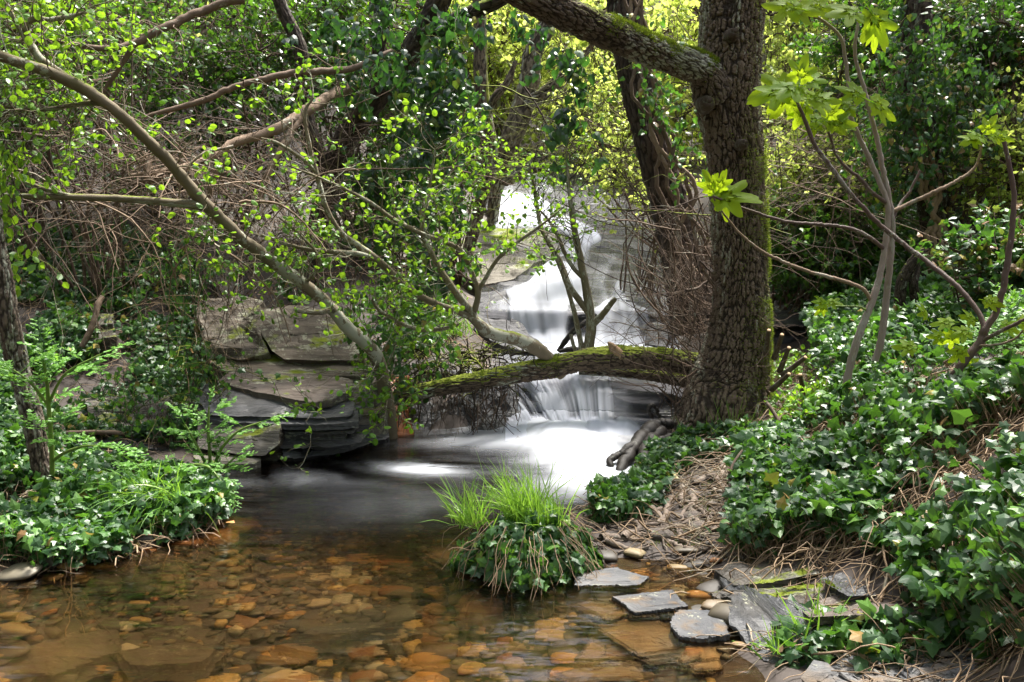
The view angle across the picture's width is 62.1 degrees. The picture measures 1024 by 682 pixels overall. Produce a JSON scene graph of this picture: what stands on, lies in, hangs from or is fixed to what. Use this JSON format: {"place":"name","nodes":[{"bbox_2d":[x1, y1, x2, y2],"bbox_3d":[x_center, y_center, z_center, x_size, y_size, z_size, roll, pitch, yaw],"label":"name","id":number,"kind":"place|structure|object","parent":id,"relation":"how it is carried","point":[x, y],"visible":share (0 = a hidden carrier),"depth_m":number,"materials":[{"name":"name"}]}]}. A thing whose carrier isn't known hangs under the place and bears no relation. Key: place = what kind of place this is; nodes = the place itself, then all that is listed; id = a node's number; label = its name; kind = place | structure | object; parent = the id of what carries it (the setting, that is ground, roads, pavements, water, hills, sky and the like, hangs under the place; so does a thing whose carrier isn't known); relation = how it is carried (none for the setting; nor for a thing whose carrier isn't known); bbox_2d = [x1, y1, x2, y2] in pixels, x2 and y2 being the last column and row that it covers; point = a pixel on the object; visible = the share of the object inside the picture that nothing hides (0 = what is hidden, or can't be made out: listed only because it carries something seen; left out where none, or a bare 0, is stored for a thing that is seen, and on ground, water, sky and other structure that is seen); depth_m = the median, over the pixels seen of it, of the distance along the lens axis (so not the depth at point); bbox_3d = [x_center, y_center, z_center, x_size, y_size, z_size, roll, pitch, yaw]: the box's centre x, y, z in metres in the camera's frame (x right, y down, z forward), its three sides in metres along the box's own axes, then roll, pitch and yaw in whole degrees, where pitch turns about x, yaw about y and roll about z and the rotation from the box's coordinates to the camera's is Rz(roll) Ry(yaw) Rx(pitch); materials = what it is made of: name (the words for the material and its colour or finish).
{"place":"outdoors","nodes":[
{"label":"outdoors","id":0,"kind":"place"},
{"bbox_2d":[0,413,767,681],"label":"water","id":1,"kind":"structure","parent":0,"point":[325,569],"depth_m":3.57,"materials":[{"name":"liquid"}]},
{"bbox_2d":[0,0,1023,681],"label":"ground","id":2,"kind":"structure","parent":0,"point":[12,570],"depth_m":6.87,"materials":[{"name":"soil"}]},
{"bbox_2d":[0,26,121,262],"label":"shrub","id":3,"kind":"object","parent":2,"relation":"on","point":[10,136],"visible":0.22,"depth_m":7.48,"materials":[{"name":"green plant"}]},
{"bbox_2d":[56,326,117,351],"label":"rock ledge","id":4,"kind":"object","parent":2,"relation":"on","point":[108,344],"visible":0.27,"depth_m":6.84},
{"bbox_2d":[0,0,193,302],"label":"shrub","id":5,"kind":"object","parent":2,"relation":"on","point":[62,4],"visible":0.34,"depth_m":7.18,"materials":[{"name":"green plant"}]},
{"bbox_2d":[0,0,200,218],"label":"shrub","id":6,"kind":"object","parent":2,"relation":"on","point":[75,32],"visible":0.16,"depth_m":8.42,"materials":[{"name":"green plant"}]},
{"bbox_2d":[0,207,216,455],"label":"ivy patch","id":7,"kind":"object","parent":2,"relation":"on","point":[139,367],"visible":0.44,"depth_m":6.96,"materials":[{"name":"green plant"}]},
{"bbox_2d":[52,238,298,454],"bbox_3d":[-2.364,0.176,6.168,1.674,1.848,1.759,0,7,0],"label":"hanging ivy","id":8,"kind":"object","parent":7,"relation":"hanging from","point":[195,367],"visible":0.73,"depth_m":6.10,"materials":[{"name":"green plant"}]},
{"bbox_2d":[0,423,238,575],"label":"ivy patch","id":9,"kind":"object","parent":2,"relation":"on","point":[49,518],"visible":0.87,"depth_m":4.32,"materials":[{"name":"green plant"}]},
{"bbox_2d":[0,133,72,482],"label":"old tree","id":10,"kind":"object","parent":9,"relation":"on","point":[11,334],"visible":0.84,"depth_m":4.77,"materials":[{"name":"brown plant"}]},
{"bbox_2d":[0,317,148,474],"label":"wild parsley","id":11,"kind":"object","parent":9,"relation":"on","point":[79,367],"visible":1,"depth_m":4.47,"materials":[{"name":"green plant"}]},
{"bbox_2d":[112,454,243,512],"bbox_3d":[-1.846,0.808,4.749,0.709,0.319,0.278,0,7,0],"label":"wild parsley","id":12,"kind":"object","parent":9,"relation":"on","point":[192,467],"visible":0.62,"depth_m":4.74,"materials":[{"name":"green plant"}]},
{"bbox_2d":[160,385,293,472],"bbox_3d":[-1.670,0.560,5.029,0.807,0.590,0.303,0,7,0],"label":"wild parsley","id":13,"kind":"object","parent":9,"relation":"on","point":[218,454],"visible":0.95,"depth_m":5.02,"materials":[{"name":"green plant"}]},
{"bbox_2d":[76,436,180,450],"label":"rock ledge","id":14,"kind":"object","parent":2,"relation":"on","point":[106,440],"visible":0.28,"depth_m":5.91,"materials":[{"name":"stone"}]},
{"bbox_2d":[85,393,193,438],"bbox_3d":[-2.691,0.672,6.459,0.994,0.571,1.000,0,7,0],"label":"boulder","id":15,"kind":"object","parent":2,"relation":"on","point":[95,402],"visible":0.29,"depth_m":6.19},
{"bbox_2d":[78,450,228,537],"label":"grass tuft","id":16,"kind":"object","parent":2,"relation":"on","point":[161,489],"visible":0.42,"depth_m":4.33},
{"bbox_2d":[5,82,304,230],"bbox_3d":[-4.012,-1.759,9.082,3.996,2.105,1.562,0,7,0],"label":"shrub","id":17,"kind":"object","parent":2,"relation":"on","point":[169,146],"visible":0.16,"depth_m":8.97,"materials":[{"name":"green plant"}]},
{"bbox_2d":[0,0,314,216],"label":"shrub","id":18,"kind":"object","parent":2,"relation":"on","point":[217,76],"visible":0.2,"depth_m":8.57,"materials":[{"name":"green plant"}]},
{"bbox_2d":[41,237,284,449],"bbox_3d":[-2.358,0.204,6.324,1.540,2.007,1.602,0,7,0],"label":"hanging vine","id":19,"kind":"object","parent":2,"relation":"on","point":[174,274],"visible":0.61,"depth_m":6.11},
{"bbox_2d":[0,0,432,471],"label":"leaning tree","id":20,"kind":"object","parent":2,"relation":"on","point":[43,66],"visible":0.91,"depth_m":5.11,"materials":[{"name":"green plant"}]},
{"bbox_2d":[81,0,370,230],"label":"shrub","id":21,"kind":"object","parent":2,"relation":"on","point":[250,47],"visible":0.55,"depth_m":8.37,"materials":[{"name":"green plant"}]},
{"bbox_2d":[193,455,260,469],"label":"rock ledge","id":22,"kind":"object","parent":2,"relation":"on","point":[253,462],"visible":0.3,"depth_m":5.61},
{"bbox_2d":[209,243,248,297],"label":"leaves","id":23,"kind":"object","parent":2,"relation":"on","point":[217,277],"visible":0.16,"depth_m":7.76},
{"bbox_2d":[196,295,270,361],"bbox_3d":[-2.281,0.066,7.182,0.724,0.875,1.404,-2,7,-18],"label":"boulder","id":24,"kind":"object","parent":2,"relation":"on","point":[257,348],"visible":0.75,"depth_m":6.84,"materials":[{"name":"stone"}]},
{"bbox_2d":[0,0,472,402],"bbox_3d":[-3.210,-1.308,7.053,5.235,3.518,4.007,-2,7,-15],"label":"dry brush","id":25,"kind":"object","parent":2,"relation":"on","point":[171,195],"visible":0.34,"depth_m":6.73,"materials":[{"name":"plant"}]},
{"bbox_2d":[80,295,104,347],"bbox_3d":[-3.263,-0.152,6.623,0.063,0.399,0.249,3,7,22],"label":"stick","id":26,"kind":"object","parent":25,"relation":"on","point":[90,330],"visible":0.91,"depth_m":6.59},
{"bbox_2d":[197,413,283,460],"bbox_3d":[-1.875,0.666,6.024,0.706,0.396,0.806,0,7,0],"label":"rock block","id":27,"kind":"object","parent":2,"relation":"on","point":[266,440],"visible":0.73,"depth_m":5.74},
{"bbox_2d":[259,302,370,366],"bbox_3d":[-1.743,0.094,7.254,1.174,0.879,1.307,0,7,0],"label":"boulder","id":28,"kind":"object","parent":2,"relation":"on","point":[307,343],"visible":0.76,"depth_m":6.83,"materials":[{"name":"stone"}]},
{"bbox_2d":[130,36,515,353],"bbox_3d":[-1.671,-0.915,7.660,3.319,3.154,2.726,1,7,11],"label":"dry brush","id":29,"kind":"object","parent":2,"relation":"on","point":[327,273],"visible":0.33,"depth_m":7.30,"materials":[{"name":"plant"}]},
{"bbox_2d":[197,0,459,233],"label":"shrub","id":30,"kind":"object","parent":2,"relation":"on","point":[348,4],"visible":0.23,"depth_m":8.69,"materials":[{"name":"green plant"}]},
{"bbox_2d":[282,432,389,461],"bbox_3d":[-1.269,0.789,6.294,1.114,0.611,0.659,-5,9,-38],"label":"boulder","id":31,"kind":"object","parent":2,"relation":"on","point":[298,454],"visible":0.18,"depth_m":5.88,"materials":[{"name":"stone"}]},
{"bbox_2d":[192,384,368,449],"bbox_3d":[-1.716,0.540,5.961,1.400,0.382,0.487,2,7,16],"label":"rock ledge","id":32,"kind":"object","parent":31,"relation":"on","point":[336,428],"visible":0.72,"depth_m":5.85,"materials":[{"name":"stone"}]},
{"bbox_2d":[218,372,352,409],"bbox_3d":[-1.635,0.364,6.258,1.198,0.222,0.548,2,7,20],"label":"rock ledge","id":33,"kind":"object","parent":32,"relation":"on","point":[289,392],"visible":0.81,"depth_m":6.13,"materials":[{"name":"stone"}]},
{"bbox_2d":[205,354,367,383],"bbox_3d":[-1.738,0.256,6.638,1.348,0.266,0.480,0,7,0],"label":"rock ledge","id":34,"kind":"object","parent":33,"relation":"on","point":[274,363],"visible":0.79,"depth_m":6.58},
{"bbox_2d":[344,380,388,434],"bbox_3d":[-1.118,0.588,6.163,0.252,0.566,0.593,2,7,19],"label":"rock ledge","id":35,"kind":"object","parent":2,"relation":"on","point":[364,420],"visible":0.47,"depth_m":6.25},
{"bbox_2d":[261,0,509,119],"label":"bright tree","id":36,"kind":"object","parent":2,"relation":"on","point":[403,14],"visible":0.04,"depth_m":17.33,"materials":[{"name":"green plant"}]},
{"bbox_2d":[266,0,515,404],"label":"ivy clad tree","id":37,"kind":"object","parent":2,"relation":"on","point":[433,24],"visible":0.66,"depth_m":6.98,"materials":[{"name":"green plant"}]},
{"bbox_2d":[0,0,392,276],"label":"dead bough","id":38,"kind":"object","parent":37,"relation":"attached to","point":[188,16],"visible":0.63,"depth_m":6.30,"materials":[{"name":"wood"}]},
{"bbox_2d":[293,10,491,268],"bbox_3d":[-1.308,-1.991,9.030,2.194,2.808,1.797,0,7,0],"label":"shrub","id":39,"kind":"object","parent":2,"relation":"on","point":[385,138],"visible":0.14,"depth_m":8.82,"materials":[{"name":"green plant"}]},
{"bbox_2d":[332,123,452,272],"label":"shrub","id":40,"kind":"object","parent":2,"relation":"on","point":[358,227],"visible":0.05,"depth_m":9.04,"materials":[{"name":"green plant"}]},
{"bbox_2d":[359,248,471,334],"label":"shrub","id":41,"kind":"object","parent":2,"relation":"on","point":[445,300],"visible":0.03,"depth_m":7.93,"materials":[{"name":"green plant"}]},
{"bbox_2d":[360,282,499,369],"bbox_3d":[-0.803,-0.068,7.921,1.498,0.914,1.944,0,7,0],"label":"ivy patch","id":42,"kind":"object","parent":2,"relation":"on","point":[414,317],"visible":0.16,"depth_m":7.63,"materials":[{"name":"green plant"}]},
{"bbox_2d":[360,0,556,138],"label":"bright tree","id":43,"kind":"object","parent":2,"relation":"on","point":[460,2],"visible":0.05,"depth_m":18.03,"materials":[{"name":"green plant"}]},
{"bbox_2d":[410,368,519,429],"bbox_3d":[-0.433,0.613,7.286,1.228,0.763,1.210,0,7,0],"label":"rock bank","id":44,"kind":"object","parent":2,"relation":"on","point":[423,420],"visible":0.18,"depth_m":6.88,"materials":[{"name":"stone"}]},
{"bbox_2d":[391,316,543,439],"bbox_3d":[-0.420,0.319,6.893,1.742,1.043,1.280,0,7,0],"label":"root mat","id":45,"kind":"object","parent":2,"relation":"on","point":[482,353],"visible":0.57,"depth_m":6.72,"materials":[{"name":"brown plant"}]},
{"bbox_2d":[422,106,518,286],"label":"shrub","id":46,"kind":"object","parent":2,"relation":"on","point":[459,277],"visible":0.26,"depth_m":9.47,"materials":[{"name":"green plant"}]},
{"bbox_2d":[461,0,517,267],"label":"slender tree","id":47,"kind":"object","parent":2,"relation":"on","point":[479,61],"visible":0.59,"depth_m":10.17,"materials":[{"name":"brown wood"}]},
{"bbox_2d":[399,0,600,160],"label":"bright tree","id":48,"kind":"object","parent":2,"relation":"on","point":[505,38],"visible":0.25,"depth_m":17.98,"materials":[{"name":"green plant"}]},
{"bbox_2d":[423,448,627,600],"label":"ivy clump","id":49,"kind":"object","parent":2,"relation":"on","point":[510,550],"visible":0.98,"depth_m":3.85,"materials":[{"name":"green plant"}]},
{"bbox_2d":[461,71,624,351],"bbox_3d":[0.231,-1.023,7.294,1.334,2.471,1.358,-7,10,-44],"label":"sapling","id":50,"kind":"object","parent":2,"relation":"on","point":[586,305],"visible":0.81,"depth_m":7.11,"materials":[{"name":"green plant"}]},
{"bbox_2d":[392,342,697,405],"bbox_3d":[0.275,0.262,6.605,2.618,0.507,0.445,0,7,0],"label":"fallen log","id":51,"kind":"object","parent":2,"relation":"on","point":[580,360],"visible":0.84,"depth_m":6.61,"materials":[{"name":"wood"}]},
{"bbox_2d":[207,40,601,378],"bbox_3d":[-0.766,-0.851,5.998,2.676,2.478,1.349,-2,7,-16],"label":"arching branch","id":52,"kind":"object","parent":51,"relation":"attached to","point":[466,309],"visible":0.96,"depth_m":5.98,"materials":[{"name":"green plant"}]},
{"bbox_2d":[480,151,682,426],"bbox_3d":[0.708,-2.772,15.917,3.389,4.876,20.022,0,7,0],"label":"stream rock","id":53,"kind":"object","parent":2,"relation":"on","point":[625,403],"visible":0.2,"depth_m":10.40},
{"bbox_2d":[449,228,569,295],"bbox_3d":[0.020,-0.956,11.984,2.124,1.314,3.831,0,7,0],"label":"rock slab","id":54,"kind":"object","parent":53,"relation":"on","point":[514,269],"visible":0.38,"depth_m":11.29,"materials":[{"name":"stone"}]},
{"bbox_2d":[486,21,594,227],"bbox_3d":[0.319,-4.004,12.486,2.077,5.168,0.836,4,8,29],"label":"lichened tree","id":55,"kind":"object","parent":54,"relation":"on","point":[528,63],"visible":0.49,"depth_m":12.55,"materials":[{"name":"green plant"}]},
{"bbox_2d":[474,290,547,360],"bbox_3d":[-0.153,-0.023,8.928,0.734,0.919,1.751,-2,7,-18],"label":"rock slab","id":56,"kind":"object","parent":53,"relation":"on","point":[502,305],"visible":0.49,"depth_m":8.81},
{"bbox_2d":[509,260,655,353],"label":"waterfall","id":57,"kind":"structure","parent":53,"relation":"on","point":[528,304],"depth_m":8.88,"materials":[{"name":"liquid"}]},
{"bbox_2d":[403,0,797,299],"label":"bare scrub","id":58,"kind":"object","parent":53,"relation":"on","point":[544,119],"visible":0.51,"depth_m":8.43,"materials":[{"name":"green plant"}]},
{"bbox_2d":[626,300,669,347],"bbox_3d":[1.474,0.003,8.879,0.486,0.815,0.812,0,7,0],"label":"rock slab","id":59,"kind":"object","parent":53,"relation":"on","point":[647,338],"visible":0.29,"depth_m":8.72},
{"bbox_2d":[488,0,684,136],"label":"bright tree","id":60,"kind":"object","parent":2,"relation":"on","point":[548,76],"visible":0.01,"depth_m":19.37,"materials":[{"name":"green plant"}]},
{"bbox_2d":[511,0,704,181],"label":"bright tree","id":61,"kind":"object","parent":2,"relation":"on","point":[527,137],"visible":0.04,"depth_m":17.12,"materials":[{"name":"green plant"}]},
{"bbox_2d":[574,566,648,585],"bbox_3d":[0.440,1.062,3.803,0.346,0.037,0.220,0,7,0],"label":"slate plate","id":62,"kind":"object","parent":2,"relation":"on","point":[617,576],"visible":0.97,"depth_m":3.77,"materials":[{"name":"stone"}]},
{"bbox_2d":[547,42,710,261],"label":"shrub","id":63,"kind":"object","parent":2,"relation":"on","point":[595,94],"visible":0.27,"depth_m":10.15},
{"bbox_2d":[579,368,685,387],"bbox_3d":[1.090,0.295,6.869,1.142,0.178,0.226,3,8,25],"label":"fallen log","id":64,"kind":"object","parent":2,"relation":"on","point":[634,373],"visible":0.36,"depth_m":6.92,"materials":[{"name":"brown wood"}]},
{"bbox_2d":[567,67,713,275],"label":"shrub","id":65,"kind":"object","parent":2,"relation":"on","point":[621,130],"visible":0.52,"depth_m":8.61,"materials":[{"name":"plant"}]},
{"bbox_2d":[611,589,687,614],"bbox_3d":[0.565,1.083,3.512,0.285,0.044,0.184,-2,7,-15],"label":"slate plate","id":66,"kind":"object","parent":2,"relation":"on","point":[648,602],"visible":0.98,"depth_m":3.49,"materials":[{"name":"stone"}]},
{"bbox_2d":[502,0,806,565],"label":"alder tree","id":67,"kind":"object","parent":2,"relation":"on","point":[719,67],"visible":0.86,"depth_m":6.00,"materials":[{"name":"brown plant"}]},
{"bbox_2d":[606,403,674,470],"bbox_3d":[0.992,0.704,5.923,0.420,0.357,1.029,3,8,27],"label":"curled root","id":68,"kind":"object","parent":67,"relation":"attached to","point":[625,455],"visible":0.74,"depth_m":5.86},
{"bbox_2d":[597,0,711,335],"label":"ivy stemmed tree","id":69,"kind":"object","parent":2,"relation":"on","point":[652,129],"visible":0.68,"depth_m":7.63,"materials":[{"name":"brown plant"}]},
{"bbox_2d":[618,132,703,296],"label":"shrub","id":70,"kind":"object","parent":2,"relation":"on","point":[653,248],"visible":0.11,"depth_m":9.72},
{"bbox_2d":[558,0,792,167],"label":"bright tree","id":71,"kind":"object","parent":2,"relation":"on","point":[671,5],"visible":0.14,"depth_m":16.77,"materials":[{"name":"green plant"}]},
{"bbox_2d":[582,188,793,418],"bbox_3d":[1.352,-0.013,6.725,1.666,2.788,1.910,0,7,0],"label":"thicket","id":72,"kind":"object","parent":2,"relation":"on","point":[689,290],"visible":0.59,"depth_m":6.42,"materials":[{"name":"plant"}]},
{"bbox_2d":[560,414,826,570],"bbox_3d":[0.985,0.807,5.146,2.637,0.902,1.827,-6,9,-40],"label":"ivy patch","id":73,"kind":"object","parent":2,"relation":"on","point":[611,498],"visible":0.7,"depth_m":4.80,"materials":[{"name":"green plant"}]},
{"bbox_2d":[670,609,729,642],"bbox_3d":[0.724,1.126,3.306,0.223,0.074,0.254,0,7,0],"label":"slate plate","id":74,"kind":"object","parent":2,"relation":"on","point":[691,625],"visible":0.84,"depth_m":3.27,"materials":[{"name":"stone"}]},
{"bbox_2d":[548,149,871,380],"bbox_3d":[1.467,-0.405,6.911,2.383,2.859,2.339,-5,8,-35],"label":"thicket","id":75,"kind":"object","parent":2,"relation":"on","point":[666,227],"visible":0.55,"depth_m":6.68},
{"bbox_2d":[711,543,821,598],"bbox_3d":[1.327,1.108,3.800,1.060,0.471,0.811,-2,7,-20],"label":"slab","id":76,"kind":"object","parent":2,"relation":"on","point":[782,579],"visible":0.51,"depth_m":3.59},
{"bbox_2d":[718,583,827,603],"bbox_3d":[1.220,1.123,3.369,0.973,0.369,0.348,0,7,0],"label":"rock ledge","id":77,"kind":"object","parent":2,"relation":"on","point":[798,594],"visible":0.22,"depth_m":3.41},
{"bbox_2d":[719,577,830,667],"bbox_3d":[0.942,1.144,3.286,0.325,0.321,0.846,-3,7,-22],"label":"slab","id":78,"kind":"object","parent":2,"relation":"on","point":[750,607],"visible":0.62,"depth_m":3.23,"materials":[{"name":"stone"}]},
{"bbox_2d":[694,0,868,171],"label":"shrub","id":79,"kind":"object","parent":2,"relation":"on","point":[780,38],"visible":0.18,"depth_m":12.53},
{"bbox_2d":[770,304,815,344],"bbox_3d":[2.957,-0.119,8.913,0.842,0.508,0.779,0,7,0],"label":"rock ledge","id":80,"kind":"object","parent":2,"relation":"on","point":[782,315],"visible":0.36,"depth_m":8.62,"materials":[{"name":"stone"}]},
{"bbox_2d":[696,103,909,304],"bbox_3d":[3.078,-1.491,9.076,2.189,2.276,2.017,0,7,0],"label":"shrub","id":81,"kind":"object","parent":2,"relation":"on","point":[791,172],"visible":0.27,"depth_m":8.73,"materials":[{"name":"plant"}]},
{"bbox_2d":[587,346,1023,681],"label":"ivy patch","id":82,"kind":"object","parent":2,"relation":"on","point":[864,461],"visible":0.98,"depth_m":3.61,"materials":[{"name":"green plant"}]},
{"bbox_2d":[696,0,1014,386],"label":"fig shrub","id":83,"kind":"object","parent":82,"relation":"on","point":[728,200],"visible":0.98,"depth_m":4.74,"materials":[{"name":"green plant"}]},
{"bbox_2d":[610,0,1018,308],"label":"bare scrub","id":84,"kind":"object","parent":2,"relation":"on","point":[816,196],"visible":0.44,"depth_m":7.99,"materials":[{"name":"plant"}]},
{"bbox_2d":[774,576,864,652],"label":"grass tuft","id":85,"kind":"object","parent":2,"relation":"on","point":[817,612],"visible":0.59,"depth_m":3.08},
{"bbox_2d":[718,344,936,437],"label":"seedlings","id":86,"kind":"object","parent":2,"relation":"on","point":[792,401],"visible":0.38,"depth_m":6.04,"materials":[{"name":"green plant"}]},
{"bbox_2d":[761,16,904,187],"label":"shrub","id":87,"kind":"object","parent":2,"relation":"on","point":[825,69],"visible":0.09,"depth_m":10.64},
{"bbox_2d":[795,572,875,602],"bbox_3d":[1.347,1.026,3.344,0.526,0.250,0.323,0,7,0],"label":"rock ledge","id":88,"kind":"object","parent":2,"relation":"on","point":[838,585],"visible":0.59,"depth_m":3.29,"materials":[{"name":"stone"}]},
{"bbox_2d":[766,168,920,313],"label":"shrub","id":89,"kind":"object","parent":2,"relation":"on","point":[848,266],"visible":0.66,"depth_m":8.53,"materials":[{"name":"green plant"}]},
{"bbox_2d":[696,492,1023,681],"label":"ivy patch","id":90,"kind":"object","parent":2,"relation":"on","point":[893,629],"visible":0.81,"depth_m":2.91,"materials":[{"name":"green plant"}]},
{"bbox_2d":[803,595,920,625],"bbox_3d":[1.303,1.104,3.156,0.534,0.322,0.383,0,7,0],"label":"rock ledge","id":91,"kind":"object","parent":2,"relation":"on","point":[827,618],"visible":0.22,"depth_m":3.09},
{"bbox_2d":[772,0,962,209],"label":"shrub","id":92,"kind":"object","parent":2,"relation":"on","point":[835,50],"visible":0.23,"depth_m":9.25,"materials":[{"name":"green plant"}]},
{"bbox_2d":[746,53,1023,381],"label":"fig shrub","id":93,"kind":"object","parent":2,"relation":"on","point":[779,95],"visible":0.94,"depth_m":4.28,"materials":[{"name":"green plant"}]},
{"bbox_2d":[765,155,1023,402],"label":"ivy patch","id":94,"kind":"object","parent":2,"relation":"on","point":[831,337],"visible":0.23,"depth_m":6.50,"materials":[{"name":"green plant"}]},
{"bbox_2d":[893,241,933,330],"bbox_3d":[3.283,-0.448,6.915,0.364,0.734,0.129,-2,7,-14],"label":"vine tree","id":95,"kind":"object","parent":94,"relation":"on","point":[910,271],"visible":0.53,"depth_m":6.87,"materials":[{"name":"green plant"}]},
{"bbox_2d":[801,587,1020,681],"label":"slate gravel","id":96,"kind":"structure","parent":2,"relation":"on","point":[818,671],"depth_m":2.81,"materials":[{"name":"stone"}]},
{"bbox_2d":[826,0,1023,282],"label":"tree","id":97,"kind":"object","parent":2,"relation":"on","point":[919,126],"visible":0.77,"depth_m":7.58,"materials":[{"name":"green plant"}]},
{"bbox_2d":[875,0,1023,226],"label":"shrub","id":98,"kind":"object","parent":2,"relation":"on","point":[1004,63],"visible":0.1,"depth_m":8.48,"materials":[{"name":"green plant"}]},
{"bbox_2d":[904,186,1023,331],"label":"shrub","id":99,"kind":"object","parent":2,"relation":"on","point":[989,256],"visible":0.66,"depth_m":6.26,"materials":[{"name":"green plant"}]},
{"bbox_2d":[923,0,1023,239],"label":"shrub","id":100,"kind":"object","parent":2,"relation":"on","point":[1012,49],"visible":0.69,"depth_m":7.92,"materials":[{"name":"green plant"}]},
{"bbox_2d":[923,66,1023,238],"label":"shrub","id":101,"kind":"object","parent":2,"relation":"on","point":[1016,150],"visible":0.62,"depth_m":7.55,"materials":[{"name":"plant"}]},
{"bbox_2d":[958,281,1023,363],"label":"wild parsley","id":102,"kind":"object","parent":2,"relation":"on","point":[1010,345],"visible":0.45,"depth_m":4.53,"materials":[{"name":"green plant"}]},
{"bbox_2d":[494,191,599,247],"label":"waterfall","id":103,"kind":"structure","parent":0,"point":[507,204],"depth_m":13.73,"materials":[{"name":"liquid"}]},
{"bbox_2d":[509,8,608,184],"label":"hanging ivy","id":104,"kind":"object","parent":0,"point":[567,64],"visible":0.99,"depth_m":5.89,"materials":[{"name":"green plant"}]},
{"bbox_2d":[505,372,634,440],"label":"waterfall","id":105,"kind":"structure","parent":0,"point":[554,405],"depth_m":6.85,"materials":[{"name":"liquid"}]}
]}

